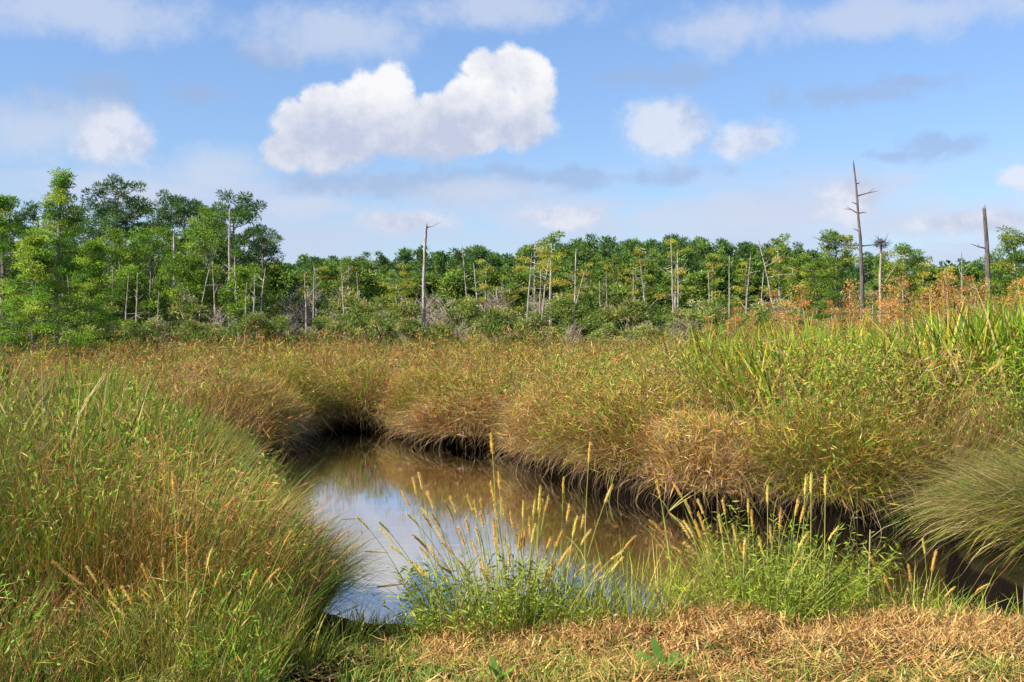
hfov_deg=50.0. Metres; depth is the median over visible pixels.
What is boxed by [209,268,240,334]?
understorey tree
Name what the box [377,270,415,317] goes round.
flat cypress
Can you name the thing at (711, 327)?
orange sapling
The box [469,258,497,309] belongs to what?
flat cypress
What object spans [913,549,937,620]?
foxtail
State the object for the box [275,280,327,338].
bare shrub
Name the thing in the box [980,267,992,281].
pine
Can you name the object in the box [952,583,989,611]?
foxtail
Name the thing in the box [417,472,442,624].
foxtail
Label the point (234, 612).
foxtail
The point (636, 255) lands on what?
pine
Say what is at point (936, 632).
cut hay
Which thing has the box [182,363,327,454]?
bank tussock
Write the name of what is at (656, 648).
dock weed
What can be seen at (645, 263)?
flat cypress
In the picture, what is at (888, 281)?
understorey tree
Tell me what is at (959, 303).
orange sapling
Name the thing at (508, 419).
bank tussock
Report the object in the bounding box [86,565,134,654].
foxtail
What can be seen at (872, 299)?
orange sapling
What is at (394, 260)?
pine
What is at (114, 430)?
reed patch
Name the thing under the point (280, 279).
understorey tree
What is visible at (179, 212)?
pine tree
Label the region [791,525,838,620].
foxtail
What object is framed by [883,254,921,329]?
flat cypress
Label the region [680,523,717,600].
foxtail
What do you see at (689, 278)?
understorey tree
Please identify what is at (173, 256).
dead trunk
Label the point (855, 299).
marsh shrub
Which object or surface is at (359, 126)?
sky
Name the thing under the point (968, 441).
marsh weed
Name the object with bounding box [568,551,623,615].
foxtail
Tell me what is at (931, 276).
understorey tree
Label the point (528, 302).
dead trunk
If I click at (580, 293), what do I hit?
marsh shrub
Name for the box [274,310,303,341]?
bare shrub
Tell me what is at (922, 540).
foxtail
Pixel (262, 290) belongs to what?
dead trunk
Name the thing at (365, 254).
pine
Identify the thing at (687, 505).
foxtail
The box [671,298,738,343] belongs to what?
marsh shrub
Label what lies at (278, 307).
marsh shrub
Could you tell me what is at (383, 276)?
understorey tree
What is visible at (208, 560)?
foxtail
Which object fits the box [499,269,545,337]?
understorey tree
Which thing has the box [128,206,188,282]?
pine tree
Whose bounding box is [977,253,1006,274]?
pine
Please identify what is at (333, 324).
marsh shrub
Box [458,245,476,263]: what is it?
pine
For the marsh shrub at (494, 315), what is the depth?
60.95 m
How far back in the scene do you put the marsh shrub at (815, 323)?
68.62 m
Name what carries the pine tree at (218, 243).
on the ground at (1004, 592)
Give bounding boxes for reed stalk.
[6,360,59,474]
[21,341,108,476]
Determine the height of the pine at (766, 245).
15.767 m
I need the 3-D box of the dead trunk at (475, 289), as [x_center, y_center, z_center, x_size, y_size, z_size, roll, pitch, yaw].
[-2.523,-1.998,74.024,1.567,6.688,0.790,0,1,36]
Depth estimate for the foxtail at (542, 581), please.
7.40 m
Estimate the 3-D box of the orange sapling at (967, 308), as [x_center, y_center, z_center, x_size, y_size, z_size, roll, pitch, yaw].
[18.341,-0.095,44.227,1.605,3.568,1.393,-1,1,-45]
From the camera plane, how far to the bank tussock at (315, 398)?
24.78 m
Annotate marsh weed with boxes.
[0,301,105,480]
[0,383,125,574]
[0,441,172,612]
[34,421,194,535]
[49,394,166,492]
[51,475,219,614]
[78,497,224,574]
[105,369,218,511]
[118,335,207,472]
[138,451,237,525]
[166,446,263,512]
[172,485,275,535]
[181,473,290,512]
[928,413,1007,470]
[970,398,1023,459]
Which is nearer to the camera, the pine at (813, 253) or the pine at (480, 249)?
the pine at (813, 253)
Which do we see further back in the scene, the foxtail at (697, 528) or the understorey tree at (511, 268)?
the understorey tree at (511, 268)
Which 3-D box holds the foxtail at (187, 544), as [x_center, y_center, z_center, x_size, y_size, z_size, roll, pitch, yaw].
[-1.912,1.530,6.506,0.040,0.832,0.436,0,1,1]
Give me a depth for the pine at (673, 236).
150.00 m
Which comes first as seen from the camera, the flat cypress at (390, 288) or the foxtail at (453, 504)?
the foxtail at (453, 504)
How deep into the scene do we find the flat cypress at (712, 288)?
83.62 m
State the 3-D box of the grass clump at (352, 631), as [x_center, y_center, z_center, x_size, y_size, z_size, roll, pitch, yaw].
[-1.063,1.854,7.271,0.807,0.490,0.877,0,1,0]
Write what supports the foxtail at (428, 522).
on the ground at (1004, 592)
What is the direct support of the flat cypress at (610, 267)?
on the ground at (1004, 592)
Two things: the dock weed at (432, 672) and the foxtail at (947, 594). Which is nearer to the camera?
the dock weed at (432, 672)
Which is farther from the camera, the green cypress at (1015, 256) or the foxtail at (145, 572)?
the green cypress at (1015, 256)
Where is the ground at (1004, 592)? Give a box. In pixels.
[0,340,1023,681]
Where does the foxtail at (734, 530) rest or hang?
on the ground at (1004, 592)
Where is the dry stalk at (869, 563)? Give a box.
[867,521,899,615]
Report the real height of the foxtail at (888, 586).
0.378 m
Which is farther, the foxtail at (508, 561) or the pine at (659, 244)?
the pine at (659, 244)
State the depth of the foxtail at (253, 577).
6.31 m
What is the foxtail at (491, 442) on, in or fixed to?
on the ground at (1004, 592)
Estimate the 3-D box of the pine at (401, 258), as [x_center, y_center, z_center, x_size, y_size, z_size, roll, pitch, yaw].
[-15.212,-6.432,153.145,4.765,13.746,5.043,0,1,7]
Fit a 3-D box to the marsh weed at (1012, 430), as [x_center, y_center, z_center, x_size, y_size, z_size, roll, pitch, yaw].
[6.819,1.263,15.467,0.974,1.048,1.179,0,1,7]
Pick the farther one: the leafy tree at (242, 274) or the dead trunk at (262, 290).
the leafy tree at (242, 274)
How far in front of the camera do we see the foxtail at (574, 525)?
7.32 m
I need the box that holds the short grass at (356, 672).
[0,595,1023,681]
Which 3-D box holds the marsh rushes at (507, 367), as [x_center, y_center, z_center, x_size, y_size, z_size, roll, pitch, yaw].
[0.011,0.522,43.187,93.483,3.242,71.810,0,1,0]
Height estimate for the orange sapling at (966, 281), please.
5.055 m
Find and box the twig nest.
[869,235,892,249]
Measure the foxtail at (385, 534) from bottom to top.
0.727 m
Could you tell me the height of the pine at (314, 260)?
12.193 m
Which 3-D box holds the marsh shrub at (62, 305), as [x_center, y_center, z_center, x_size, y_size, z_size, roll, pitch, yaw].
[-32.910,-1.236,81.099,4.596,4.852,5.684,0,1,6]
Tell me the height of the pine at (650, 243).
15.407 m
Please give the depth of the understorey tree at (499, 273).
113.88 m
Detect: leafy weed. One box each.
[371,544,583,644]
[510,562,676,636]
[663,500,933,630]
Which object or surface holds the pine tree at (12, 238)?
on the ground at (1004, 592)
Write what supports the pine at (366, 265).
on the ground at (1004, 592)
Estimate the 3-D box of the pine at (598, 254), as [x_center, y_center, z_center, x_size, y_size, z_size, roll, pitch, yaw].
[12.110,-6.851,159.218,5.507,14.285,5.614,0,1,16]
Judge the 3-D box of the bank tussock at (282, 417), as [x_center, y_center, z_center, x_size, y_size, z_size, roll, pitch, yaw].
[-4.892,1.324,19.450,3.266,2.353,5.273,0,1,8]
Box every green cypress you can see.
[798,257,837,320]
[813,229,872,327]
[867,242,946,332]
[989,225,1023,315]
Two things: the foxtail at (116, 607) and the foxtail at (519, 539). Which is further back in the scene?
the foxtail at (519, 539)
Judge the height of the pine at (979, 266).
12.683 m
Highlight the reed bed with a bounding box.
[632,289,1023,453]
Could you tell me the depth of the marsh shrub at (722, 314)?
75.73 m
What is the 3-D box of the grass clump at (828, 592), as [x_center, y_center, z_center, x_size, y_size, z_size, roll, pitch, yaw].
[1.576,1.573,7.459,1.809,0.950,1.874,0,1,-41]
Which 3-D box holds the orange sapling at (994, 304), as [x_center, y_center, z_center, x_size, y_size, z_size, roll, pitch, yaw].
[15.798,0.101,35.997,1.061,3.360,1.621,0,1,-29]
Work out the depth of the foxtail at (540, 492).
7.38 m
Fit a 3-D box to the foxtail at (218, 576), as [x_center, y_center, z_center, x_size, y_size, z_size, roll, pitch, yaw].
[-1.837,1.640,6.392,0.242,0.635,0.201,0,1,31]
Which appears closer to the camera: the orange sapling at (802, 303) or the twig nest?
the orange sapling at (802, 303)
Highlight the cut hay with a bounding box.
[1,593,1023,681]
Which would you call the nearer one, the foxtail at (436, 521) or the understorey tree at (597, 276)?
the foxtail at (436, 521)
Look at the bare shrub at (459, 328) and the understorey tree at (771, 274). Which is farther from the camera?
the understorey tree at (771, 274)
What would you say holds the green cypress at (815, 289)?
on the ground at (1004, 592)
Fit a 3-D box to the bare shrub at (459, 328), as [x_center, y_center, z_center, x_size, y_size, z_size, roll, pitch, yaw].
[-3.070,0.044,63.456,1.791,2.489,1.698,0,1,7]
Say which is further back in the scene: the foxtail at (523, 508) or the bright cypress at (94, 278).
the bright cypress at (94, 278)
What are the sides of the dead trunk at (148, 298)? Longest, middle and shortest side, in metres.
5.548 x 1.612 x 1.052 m
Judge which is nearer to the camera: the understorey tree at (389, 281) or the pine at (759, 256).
the understorey tree at (389, 281)
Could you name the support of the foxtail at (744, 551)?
on the ground at (1004, 592)
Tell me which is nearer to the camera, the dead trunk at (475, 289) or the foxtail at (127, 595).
the foxtail at (127, 595)
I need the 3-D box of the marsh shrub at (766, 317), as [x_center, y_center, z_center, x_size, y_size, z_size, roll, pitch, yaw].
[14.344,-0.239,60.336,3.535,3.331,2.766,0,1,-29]
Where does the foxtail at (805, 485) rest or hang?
on the ground at (1004, 592)
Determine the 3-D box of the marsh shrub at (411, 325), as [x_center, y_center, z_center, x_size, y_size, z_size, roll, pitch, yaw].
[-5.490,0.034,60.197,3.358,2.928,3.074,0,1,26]
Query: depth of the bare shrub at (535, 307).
79.14 m
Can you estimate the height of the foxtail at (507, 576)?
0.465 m
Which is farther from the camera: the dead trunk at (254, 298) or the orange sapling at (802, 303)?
the dead trunk at (254, 298)
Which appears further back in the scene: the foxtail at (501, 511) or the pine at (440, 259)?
the pine at (440, 259)
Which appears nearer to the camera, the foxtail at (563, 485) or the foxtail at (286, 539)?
the foxtail at (286, 539)
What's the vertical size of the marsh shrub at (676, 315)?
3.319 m
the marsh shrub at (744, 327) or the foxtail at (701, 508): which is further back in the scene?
the marsh shrub at (744, 327)
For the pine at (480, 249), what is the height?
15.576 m
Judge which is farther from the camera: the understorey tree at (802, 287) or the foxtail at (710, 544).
the understorey tree at (802, 287)
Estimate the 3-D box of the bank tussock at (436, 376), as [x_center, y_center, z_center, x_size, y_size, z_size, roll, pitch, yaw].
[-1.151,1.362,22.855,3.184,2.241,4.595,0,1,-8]
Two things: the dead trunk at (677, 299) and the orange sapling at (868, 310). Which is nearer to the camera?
the orange sapling at (868, 310)
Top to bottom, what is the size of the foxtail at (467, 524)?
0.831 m
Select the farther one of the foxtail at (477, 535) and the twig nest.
the twig nest
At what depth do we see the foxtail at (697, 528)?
7.41 m
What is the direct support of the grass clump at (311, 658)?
on the ground at (1004, 592)
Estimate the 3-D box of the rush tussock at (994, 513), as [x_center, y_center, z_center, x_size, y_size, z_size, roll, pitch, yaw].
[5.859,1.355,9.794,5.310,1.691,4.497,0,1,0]
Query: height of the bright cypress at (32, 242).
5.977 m
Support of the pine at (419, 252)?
on the ground at (1004, 592)
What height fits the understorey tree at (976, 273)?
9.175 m
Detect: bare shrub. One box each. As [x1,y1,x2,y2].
[203,305,235,348]
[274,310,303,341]
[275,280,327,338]
[407,294,439,339]
[412,290,460,345]
[448,324,473,348]
[464,279,523,337]
[524,288,562,329]
[560,322,584,348]
[661,314,698,346]
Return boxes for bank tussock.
[167,355,321,462]
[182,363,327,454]
[238,341,348,437]
[247,368,317,448]
[267,363,336,432]
[307,370,340,422]
[310,350,407,430]
[357,361,455,433]
[374,370,535,450]
[379,364,449,438]
[391,357,505,447]
[474,348,619,477]
[480,390,547,446]
[504,366,657,482]
[535,363,720,507]
[613,396,803,518]
[699,381,957,530]
[753,393,983,528]
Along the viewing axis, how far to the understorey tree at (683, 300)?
89.93 m
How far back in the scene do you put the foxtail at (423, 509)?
7.40 m
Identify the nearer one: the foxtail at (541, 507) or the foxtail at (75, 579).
the foxtail at (75, 579)
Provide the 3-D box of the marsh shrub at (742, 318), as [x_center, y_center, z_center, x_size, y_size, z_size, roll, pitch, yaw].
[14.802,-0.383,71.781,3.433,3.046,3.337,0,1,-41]
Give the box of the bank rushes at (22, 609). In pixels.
[0,319,407,681]
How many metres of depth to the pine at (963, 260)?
160.54 m
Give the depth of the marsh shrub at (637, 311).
67.04 m
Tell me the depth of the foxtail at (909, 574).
7.22 m
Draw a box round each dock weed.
[418,665,444,677]
[483,654,522,681]
[631,636,690,672]
[743,665,763,678]
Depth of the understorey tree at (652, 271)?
112.07 m
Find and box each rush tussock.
[94,480,408,610]
[868,416,1023,605]
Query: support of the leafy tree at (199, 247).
on the ground at (1004, 592)
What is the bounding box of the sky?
[0,0,1023,329]
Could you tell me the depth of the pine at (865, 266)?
150.43 m
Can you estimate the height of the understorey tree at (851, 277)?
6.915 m
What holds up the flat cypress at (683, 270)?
on the ground at (1004, 592)
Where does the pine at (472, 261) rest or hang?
on the ground at (1004, 592)
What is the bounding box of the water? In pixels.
[263,427,994,624]
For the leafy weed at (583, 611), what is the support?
on the ground at (1004, 592)
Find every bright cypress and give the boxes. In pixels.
[0,192,75,358]
[0,231,96,367]
[7,166,118,360]
[59,239,143,362]
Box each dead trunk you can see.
[105,266,124,331]
[121,274,142,345]
[134,272,142,322]
[138,276,153,320]
[145,274,150,339]
[155,293,171,335]
[168,234,177,304]
[186,270,219,332]
[212,260,219,321]
[222,208,230,337]
[222,254,240,342]
[243,266,265,334]
[244,282,246,343]
[252,276,259,337]
[294,270,323,334]
[310,273,321,322]
[340,261,353,332]
[419,221,441,343]
[450,247,484,337]
[473,262,480,313]
[524,258,548,319]
[526,253,540,316]
[539,268,540,311]
[553,269,591,332]
[565,252,575,339]
[599,282,603,320]
[605,271,616,308]
[627,256,665,314]
[630,270,634,323]
[659,237,683,333]
[665,249,687,308]
[708,272,713,313]
[728,256,733,332]
[732,256,760,335]
[758,239,786,305]
[758,272,766,315]
[814,163,882,334]
[868,240,907,330]
[958,251,971,303]
[972,206,994,309]
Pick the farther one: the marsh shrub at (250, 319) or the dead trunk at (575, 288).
the dead trunk at (575, 288)
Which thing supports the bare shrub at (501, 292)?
on the ground at (1004, 592)
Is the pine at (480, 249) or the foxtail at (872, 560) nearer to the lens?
the foxtail at (872, 560)
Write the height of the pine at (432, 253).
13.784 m
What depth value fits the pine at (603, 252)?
145.84 m
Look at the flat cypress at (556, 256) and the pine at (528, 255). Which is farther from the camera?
the pine at (528, 255)
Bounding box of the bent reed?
[653,484,703,511]
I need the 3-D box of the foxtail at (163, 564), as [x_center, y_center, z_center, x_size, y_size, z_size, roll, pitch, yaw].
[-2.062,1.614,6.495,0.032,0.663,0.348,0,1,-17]
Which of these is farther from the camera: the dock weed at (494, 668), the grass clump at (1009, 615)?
the grass clump at (1009, 615)
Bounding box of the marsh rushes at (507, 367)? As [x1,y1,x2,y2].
[0,319,1023,537]
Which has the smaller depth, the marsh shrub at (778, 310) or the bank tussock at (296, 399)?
the bank tussock at (296, 399)
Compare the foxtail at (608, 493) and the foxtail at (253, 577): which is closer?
the foxtail at (253, 577)
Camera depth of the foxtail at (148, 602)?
6.46 m
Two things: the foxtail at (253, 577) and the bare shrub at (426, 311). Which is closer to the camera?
the foxtail at (253, 577)
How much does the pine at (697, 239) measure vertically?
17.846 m
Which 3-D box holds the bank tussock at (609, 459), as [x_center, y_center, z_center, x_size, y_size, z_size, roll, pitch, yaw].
[1.863,1.423,16.068,3.022,2.195,4.525,0,1,-12]
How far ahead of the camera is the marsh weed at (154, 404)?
11.48 m
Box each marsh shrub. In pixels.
[10,314,65,356]
[38,293,79,333]
[61,307,84,350]
[79,313,118,349]
[83,298,136,346]
[114,318,159,353]
[142,314,182,355]
[146,292,209,352]
[168,319,213,354]
[170,284,250,345]
[200,321,232,352]
[217,309,278,356]
[248,313,295,352]
[263,296,302,341]
[291,327,320,354]
[294,314,332,345]
[312,286,382,336]
[316,312,361,351]
[340,299,384,349]
[352,294,409,337]
[353,310,400,353]
[379,298,432,347]
[383,315,442,354]
[422,321,461,355]
[440,298,472,344]
[441,294,489,347]
[454,304,528,351]
[465,305,523,354]
[505,310,556,352]
[543,294,598,349]
[547,290,596,340]
[556,280,639,343]
[577,304,627,346]
[587,323,626,353]
[612,297,674,346]
[615,302,653,337]
[624,320,671,350]
[631,304,682,340]
[659,300,738,336]
[662,309,693,348]
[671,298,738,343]
[694,323,729,344]
[708,293,749,321]
[721,312,749,332]
[725,325,758,345]
[732,298,830,333]
[742,307,800,342]
[763,309,815,338]
[801,317,827,333]
[809,286,885,315]
[816,315,836,332]
[830,308,873,334]
[857,308,885,329]
[907,292,936,314]
[965,301,1004,320]
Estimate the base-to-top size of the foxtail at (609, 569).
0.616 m
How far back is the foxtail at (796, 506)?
7.42 m
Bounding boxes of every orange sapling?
[700,316,719,347]
[724,306,743,342]
[724,322,733,345]
[745,310,758,341]
[762,291,785,337]
[774,300,795,345]
[787,284,818,338]
[790,311,804,341]
[820,299,843,337]
[828,308,846,337]
[835,279,862,330]
[847,300,862,332]
[852,308,874,334]
[857,290,885,328]
[862,317,878,335]
[871,301,902,335]
[874,284,907,331]
[878,275,918,336]
[884,293,903,334]
[892,280,916,328]
[896,300,925,341]
[908,292,940,340]
[919,284,943,333]
[932,269,956,323]
[933,272,960,329]
[943,287,967,325]
[951,296,972,329]
[954,295,977,328]
[957,275,981,324]
[959,285,994,330]
[972,277,996,321]
[981,294,1006,327]
[997,279,1023,322]
[1008,274,1023,307]
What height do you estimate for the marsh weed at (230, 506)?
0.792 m
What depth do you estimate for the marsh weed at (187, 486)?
8.89 m
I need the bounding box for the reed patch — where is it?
[0,338,222,523]
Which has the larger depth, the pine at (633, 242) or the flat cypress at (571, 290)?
the pine at (633, 242)
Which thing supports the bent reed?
on the water
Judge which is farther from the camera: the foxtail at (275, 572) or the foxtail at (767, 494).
the foxtail at (767, 494)
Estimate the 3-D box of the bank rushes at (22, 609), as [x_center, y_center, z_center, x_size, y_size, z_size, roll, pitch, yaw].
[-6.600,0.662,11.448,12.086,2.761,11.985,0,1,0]
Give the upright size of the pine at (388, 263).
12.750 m
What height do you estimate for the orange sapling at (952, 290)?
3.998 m
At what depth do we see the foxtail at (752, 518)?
7.58 m
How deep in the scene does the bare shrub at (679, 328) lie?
61.93 m
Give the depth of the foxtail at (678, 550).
7.44 m
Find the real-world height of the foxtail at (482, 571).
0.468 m
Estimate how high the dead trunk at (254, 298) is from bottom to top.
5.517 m
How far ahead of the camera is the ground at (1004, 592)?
9.35 m
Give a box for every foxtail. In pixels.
[51,560,111,653]
[67,573,132,646]
[77,608,112,638]
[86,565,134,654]
[102,579,140,664]
[110,601,156,663]
[120,586,161,673]
[128,608,146,646]
[140,563,173,658]
[141,594,180,647]
[159,584,186,660]
[162,558,165,636]
[171,471,196,655]
[174,588,198,660]
[174,603,185,640]
[177,548,212,654]
[179,531,197,655]
[184,562,190,653]
[187,569,222,653]
[212,601,242,666]
[221,570,256,659]
[227,567,280,652]
[245,531,291,641]
[356,516,424,639]
[377,521,449,625]
[379,528,434,595]
[389,545,452,623]
[400,490,455,621]
[407,513,476,614]
[408,560,454,625]
[411,477,433,618]
[412,534,466,632]
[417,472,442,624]
[417,564,451,626]
[420,506,474,620]
[420,547,458,614]
[421,513,465,624]
[426,491,480,623]
[427,543,469,610]
[429,512,474,626]
[430,550,469,620]
[434,526,484,620]
[436,564,493,613]
[442,542,490,629]
[446,504,485,618]
[449,497,498,606]
[456,526,477,592]
[459,559,492,618]
[465,518,480,620]
[466,493,509,612]
[471,539,490,606]
[473,499,488,601]
[474,527,505,621]
[478,557,511,625]
[478,567,510,614]
[479,498,495,618]
[479,511,494,608]
[482,481,506,620]
[486,516,507,623]
[489,432,508,610]
[493,502,510,617]
[493,524,508,628]
[497,471,510,616]
[498,500,503,613]
[500,497,515,614]
[501,524,535,616]
[503,535,522,626]
[503,569,520,623]
[507,547,516,595]
[509,510,524,620]
[512,531,521,627]
[514,526,526,631]
[516,529,522,608]
[517,534,530,621]
[520,500,524,611]
[525,568,548,612]
[526,516,541,601]
[527,499,544,608]
[529,547,569,619]
[530,496,549,605]
[530,498,544,601]
[531,495,551,620]
[532,485,546,617]
[535,537,551,608]
[537,557,554,626]
[537,572,549,623]
[538,559,557,611]
[541,528,562,604]
[543,515,578,617]
[546,477,571,617]
[547,529,591,616]
[547,538,576,601]
[547,562,569,619]
[547,563,585,622]
[557,504,569,612]
[563,484,613,616]
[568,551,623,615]
[571,514,584,607]
[572,441,591,616]
[575,561,600,598]
[576,557,622,616]
[588,550,621,617]
[589,535,637,621]
[648,519,699,604]
[655,479,673,603]
[663,529,706,601]
[672,482,725,602]
[672,545,730,606]
[678,562,714,606]
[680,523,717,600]
[682,520,729,603]
[682,541,736,605]
[684,499,722,603]
[694,520,729,606]
[697,499,735,604]
[697,511,728,599]
[702,537,731,597]
[708,537,720,596]
[718,514,744,611]
[721,499,735,602]
[722,543,745,599]
[731,526,762,611]
[742,538,761,599]
[745,498,749,593]
[748,509,760,596]
[757,536,785,617]
[759,556,801,610]
[765,484,771,590]
[767,525,775,611]
[775,508,781,621]
[781,533,807,607]
[783,498,798,610]
[787,505,804,619]
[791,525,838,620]
[795,474,814,625]
[808,472,814,617]
[822,474,827,620]
[867,552,911,614]
[883,577,895,612]
[907,565,928,613]
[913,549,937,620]
[921,538,950,616]
[937,586,955,607]
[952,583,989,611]
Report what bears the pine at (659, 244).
on the ground at (1004, 592)
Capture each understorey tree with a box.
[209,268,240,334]
[223,258,274,319]
[259,260,304,334]
[292,272,323,340]
[293,266,321,297]
[302,257,370,339]
[328,264,391,329]
[366,272,390,286]
[369,275,390,303]
[376,276,428,338]
[408,269,456,328]
[434,261,483,332]
[476,265,528,311]
[479,284,504,339]
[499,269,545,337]
[507,263,548,311]
[520,278,566,333]
[532,254,570,285]
[541,263,603,323]
[582,266,618,328]
[601,276,658,328]
[617,254,671,312]
[640,282,671,333]
[653,274,684,300]
[663,285,702,330]
[682,269,705,306]
[684,257,753,329]
[704,254,777,309]
[757,267,782,290]
[758,289,782,305]
[776,263,808,308]
[781,281,810,310]
[799,270,859,313]
[871,270,903,293]
[911,262,941,297]
[913,282,946,302]
[934,260,984,294]
[940,274,967,310]
[959,279,1003,319]
[992,275,1023,305]
[1002,269,1022,287]
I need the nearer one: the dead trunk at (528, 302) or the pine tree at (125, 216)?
the dead trunk at (528, 302)
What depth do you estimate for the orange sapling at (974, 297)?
40.00 m
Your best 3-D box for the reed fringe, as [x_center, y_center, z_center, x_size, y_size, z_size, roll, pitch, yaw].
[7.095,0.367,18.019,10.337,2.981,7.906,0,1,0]
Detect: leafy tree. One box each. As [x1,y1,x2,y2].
[66,224,146,314]
[97,263,164,345]
[110,226,190,332]
[144,251,220,328]
[161,204,248,312]
[216,262,273,339]
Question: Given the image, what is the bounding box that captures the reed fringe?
[626,271,1023,460]
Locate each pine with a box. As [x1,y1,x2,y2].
[281,262,294,272]
[291,262,306,277]
[293,253,312,271]
[303,256,320,272]
[316,255,338,266]
[351,251,370,270]
[358,259,376,273]
[369,251,393,277]
[375,258,393,276]
[391,258,397,276]
[392,246,410,279]
[395,248,416,273]
[404,244,435,278]
[428,251,446,319]
[429,250,449,297]
[443,258,460,276]
[446,248,469,267]
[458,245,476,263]
[464,257,480,279]
[470,245,491,270]
[471,245,489,272]
[482,252,504,281]
[496,252,517,273]
[515,251,530,270]
[517,242,539,270]
[549,238,571,261]
[556,247,568,266]
[565,247,590,277]
[566,238,584,263]
[571,240,589,270]
[577,234,603,274]
[590,246,610,270]
[591,242,614,271]
[593,234,623,276]
[610,247,623,270]
[616,251,632,277]
[617,238,645,263]
[620,242,636,258]
[631,245,644,278]
[641,238,669,278]
[641,242,669,278]
[656,233,690,277]
[669,241,701,282]
[679,236,699,267]
[682,240,720,285]
[689,235,705,267]
[691,238,719,273]
[716,239,738,262]
[716,241,734,261]
[731,241,759,276]
[737,241,765,259]
[754,250,773,274]
[759,242,775,264]
[766,247,790,270]
[788,242,807,277]
[803,249,825,284]
[838,250,859,283]
[854,256,877,286]
[858,252,877,286]
[863,255,874,286]
[871,255,889,307]
[956,257,967,266]
[972,258,984,279]
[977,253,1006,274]
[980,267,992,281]
[990,265,1007,278]
[1009,261,1023,271]
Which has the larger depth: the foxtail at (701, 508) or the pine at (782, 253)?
the pine at (782, 253)
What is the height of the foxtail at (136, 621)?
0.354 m
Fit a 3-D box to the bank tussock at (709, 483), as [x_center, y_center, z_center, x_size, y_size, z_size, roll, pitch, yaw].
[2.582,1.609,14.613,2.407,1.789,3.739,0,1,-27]
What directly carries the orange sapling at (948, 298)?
on the ground at (1004, 592)
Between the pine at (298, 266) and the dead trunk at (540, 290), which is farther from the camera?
the pine at (298, 266)
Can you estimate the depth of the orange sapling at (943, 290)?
50.06 m
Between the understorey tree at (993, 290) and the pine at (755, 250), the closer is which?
the understorey tree at (993, 290)
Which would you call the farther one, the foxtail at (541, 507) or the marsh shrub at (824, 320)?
the marsh shrub at (824, 320)
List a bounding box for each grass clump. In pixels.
[0,615,226,681]
[79,607,299,681]
[236,597,369,674]
[295,589,410,652]
[329,602,417,636]
[371,612,433,635]
[379,528,653,642]
[519,539,753,632]
[611,501,899,630]
[818,559,1014,623]
[926,587,1023,623]
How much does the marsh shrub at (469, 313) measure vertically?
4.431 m
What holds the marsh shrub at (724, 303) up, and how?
on the ground at (1004, 592)
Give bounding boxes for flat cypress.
[296,261,329,328]
[335,255,363,317]
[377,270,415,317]
[395,263,415,301]
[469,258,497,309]
[491,274,527,328]
[512,237,554,309]
[525,230,582,337]
[562,269,592,332]
[577,262,595,315]
[598,253,629,325]
[623,265,652,301]
[632,245,668,299]
[652,239,691,312]
[704,252,723,303]
[731,261,758,308]
[755,233,798,305]
[777,255,810,309]
[790,252,829,316]
[867,260,891,309]
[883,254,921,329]
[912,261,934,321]
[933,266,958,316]
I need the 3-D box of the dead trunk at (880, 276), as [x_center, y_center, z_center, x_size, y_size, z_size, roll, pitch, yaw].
[20.869,-2.180,62.072,3.303,7.271,0.410,0,1,-7]
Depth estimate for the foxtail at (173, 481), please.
6.50 m
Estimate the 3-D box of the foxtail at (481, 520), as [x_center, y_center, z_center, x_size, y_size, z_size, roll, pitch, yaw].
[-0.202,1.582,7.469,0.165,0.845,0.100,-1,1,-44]
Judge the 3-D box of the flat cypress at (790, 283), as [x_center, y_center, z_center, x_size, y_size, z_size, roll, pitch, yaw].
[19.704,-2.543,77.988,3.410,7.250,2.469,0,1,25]
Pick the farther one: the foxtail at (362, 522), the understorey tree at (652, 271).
the understorey tree at (652, 271)
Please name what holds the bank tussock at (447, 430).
on the ground at (1004, 592)
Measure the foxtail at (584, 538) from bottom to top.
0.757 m
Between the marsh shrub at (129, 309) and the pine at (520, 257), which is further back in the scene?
the pine at (520, 257)
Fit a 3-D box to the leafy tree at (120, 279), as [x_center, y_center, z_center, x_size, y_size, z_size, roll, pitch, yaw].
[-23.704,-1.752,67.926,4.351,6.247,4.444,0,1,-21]
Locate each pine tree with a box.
[0,214,40,298]
[3,199,77,292]
[46,197,124,277]
[46,223,94,299]
[75,173,157,271]
[101,205,167,275]
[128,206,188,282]
[141,189,228,265]
[178,202,239,283]
[181,189,280,322]
[185,219,243,290]
[224,232,271,297]
[246,223,284,336]
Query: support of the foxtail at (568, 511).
on the ground at (1004, 592)
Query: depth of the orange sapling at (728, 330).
47.96 m
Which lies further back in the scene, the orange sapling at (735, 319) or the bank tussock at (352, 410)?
the orange sapling at (735, 319)
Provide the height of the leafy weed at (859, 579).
0.918 m
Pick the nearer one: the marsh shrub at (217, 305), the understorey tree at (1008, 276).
the marsh shrub at (217, 305)
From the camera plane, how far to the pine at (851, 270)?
147.84 m
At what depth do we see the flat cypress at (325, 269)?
89.96 m
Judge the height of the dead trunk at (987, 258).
8.962 m
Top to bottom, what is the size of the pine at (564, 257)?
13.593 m
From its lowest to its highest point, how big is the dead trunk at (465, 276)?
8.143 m
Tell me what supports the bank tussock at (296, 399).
on the ground at (1004, 592)
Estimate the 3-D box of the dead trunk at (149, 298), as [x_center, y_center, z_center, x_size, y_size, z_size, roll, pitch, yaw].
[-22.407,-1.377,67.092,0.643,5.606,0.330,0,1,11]
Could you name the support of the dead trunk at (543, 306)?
on the ground at (1004, 592)
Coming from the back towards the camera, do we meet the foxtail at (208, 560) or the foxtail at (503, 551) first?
the foxtail at (503, 551)
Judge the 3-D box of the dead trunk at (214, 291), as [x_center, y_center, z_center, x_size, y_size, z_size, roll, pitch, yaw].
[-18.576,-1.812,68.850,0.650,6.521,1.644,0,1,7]

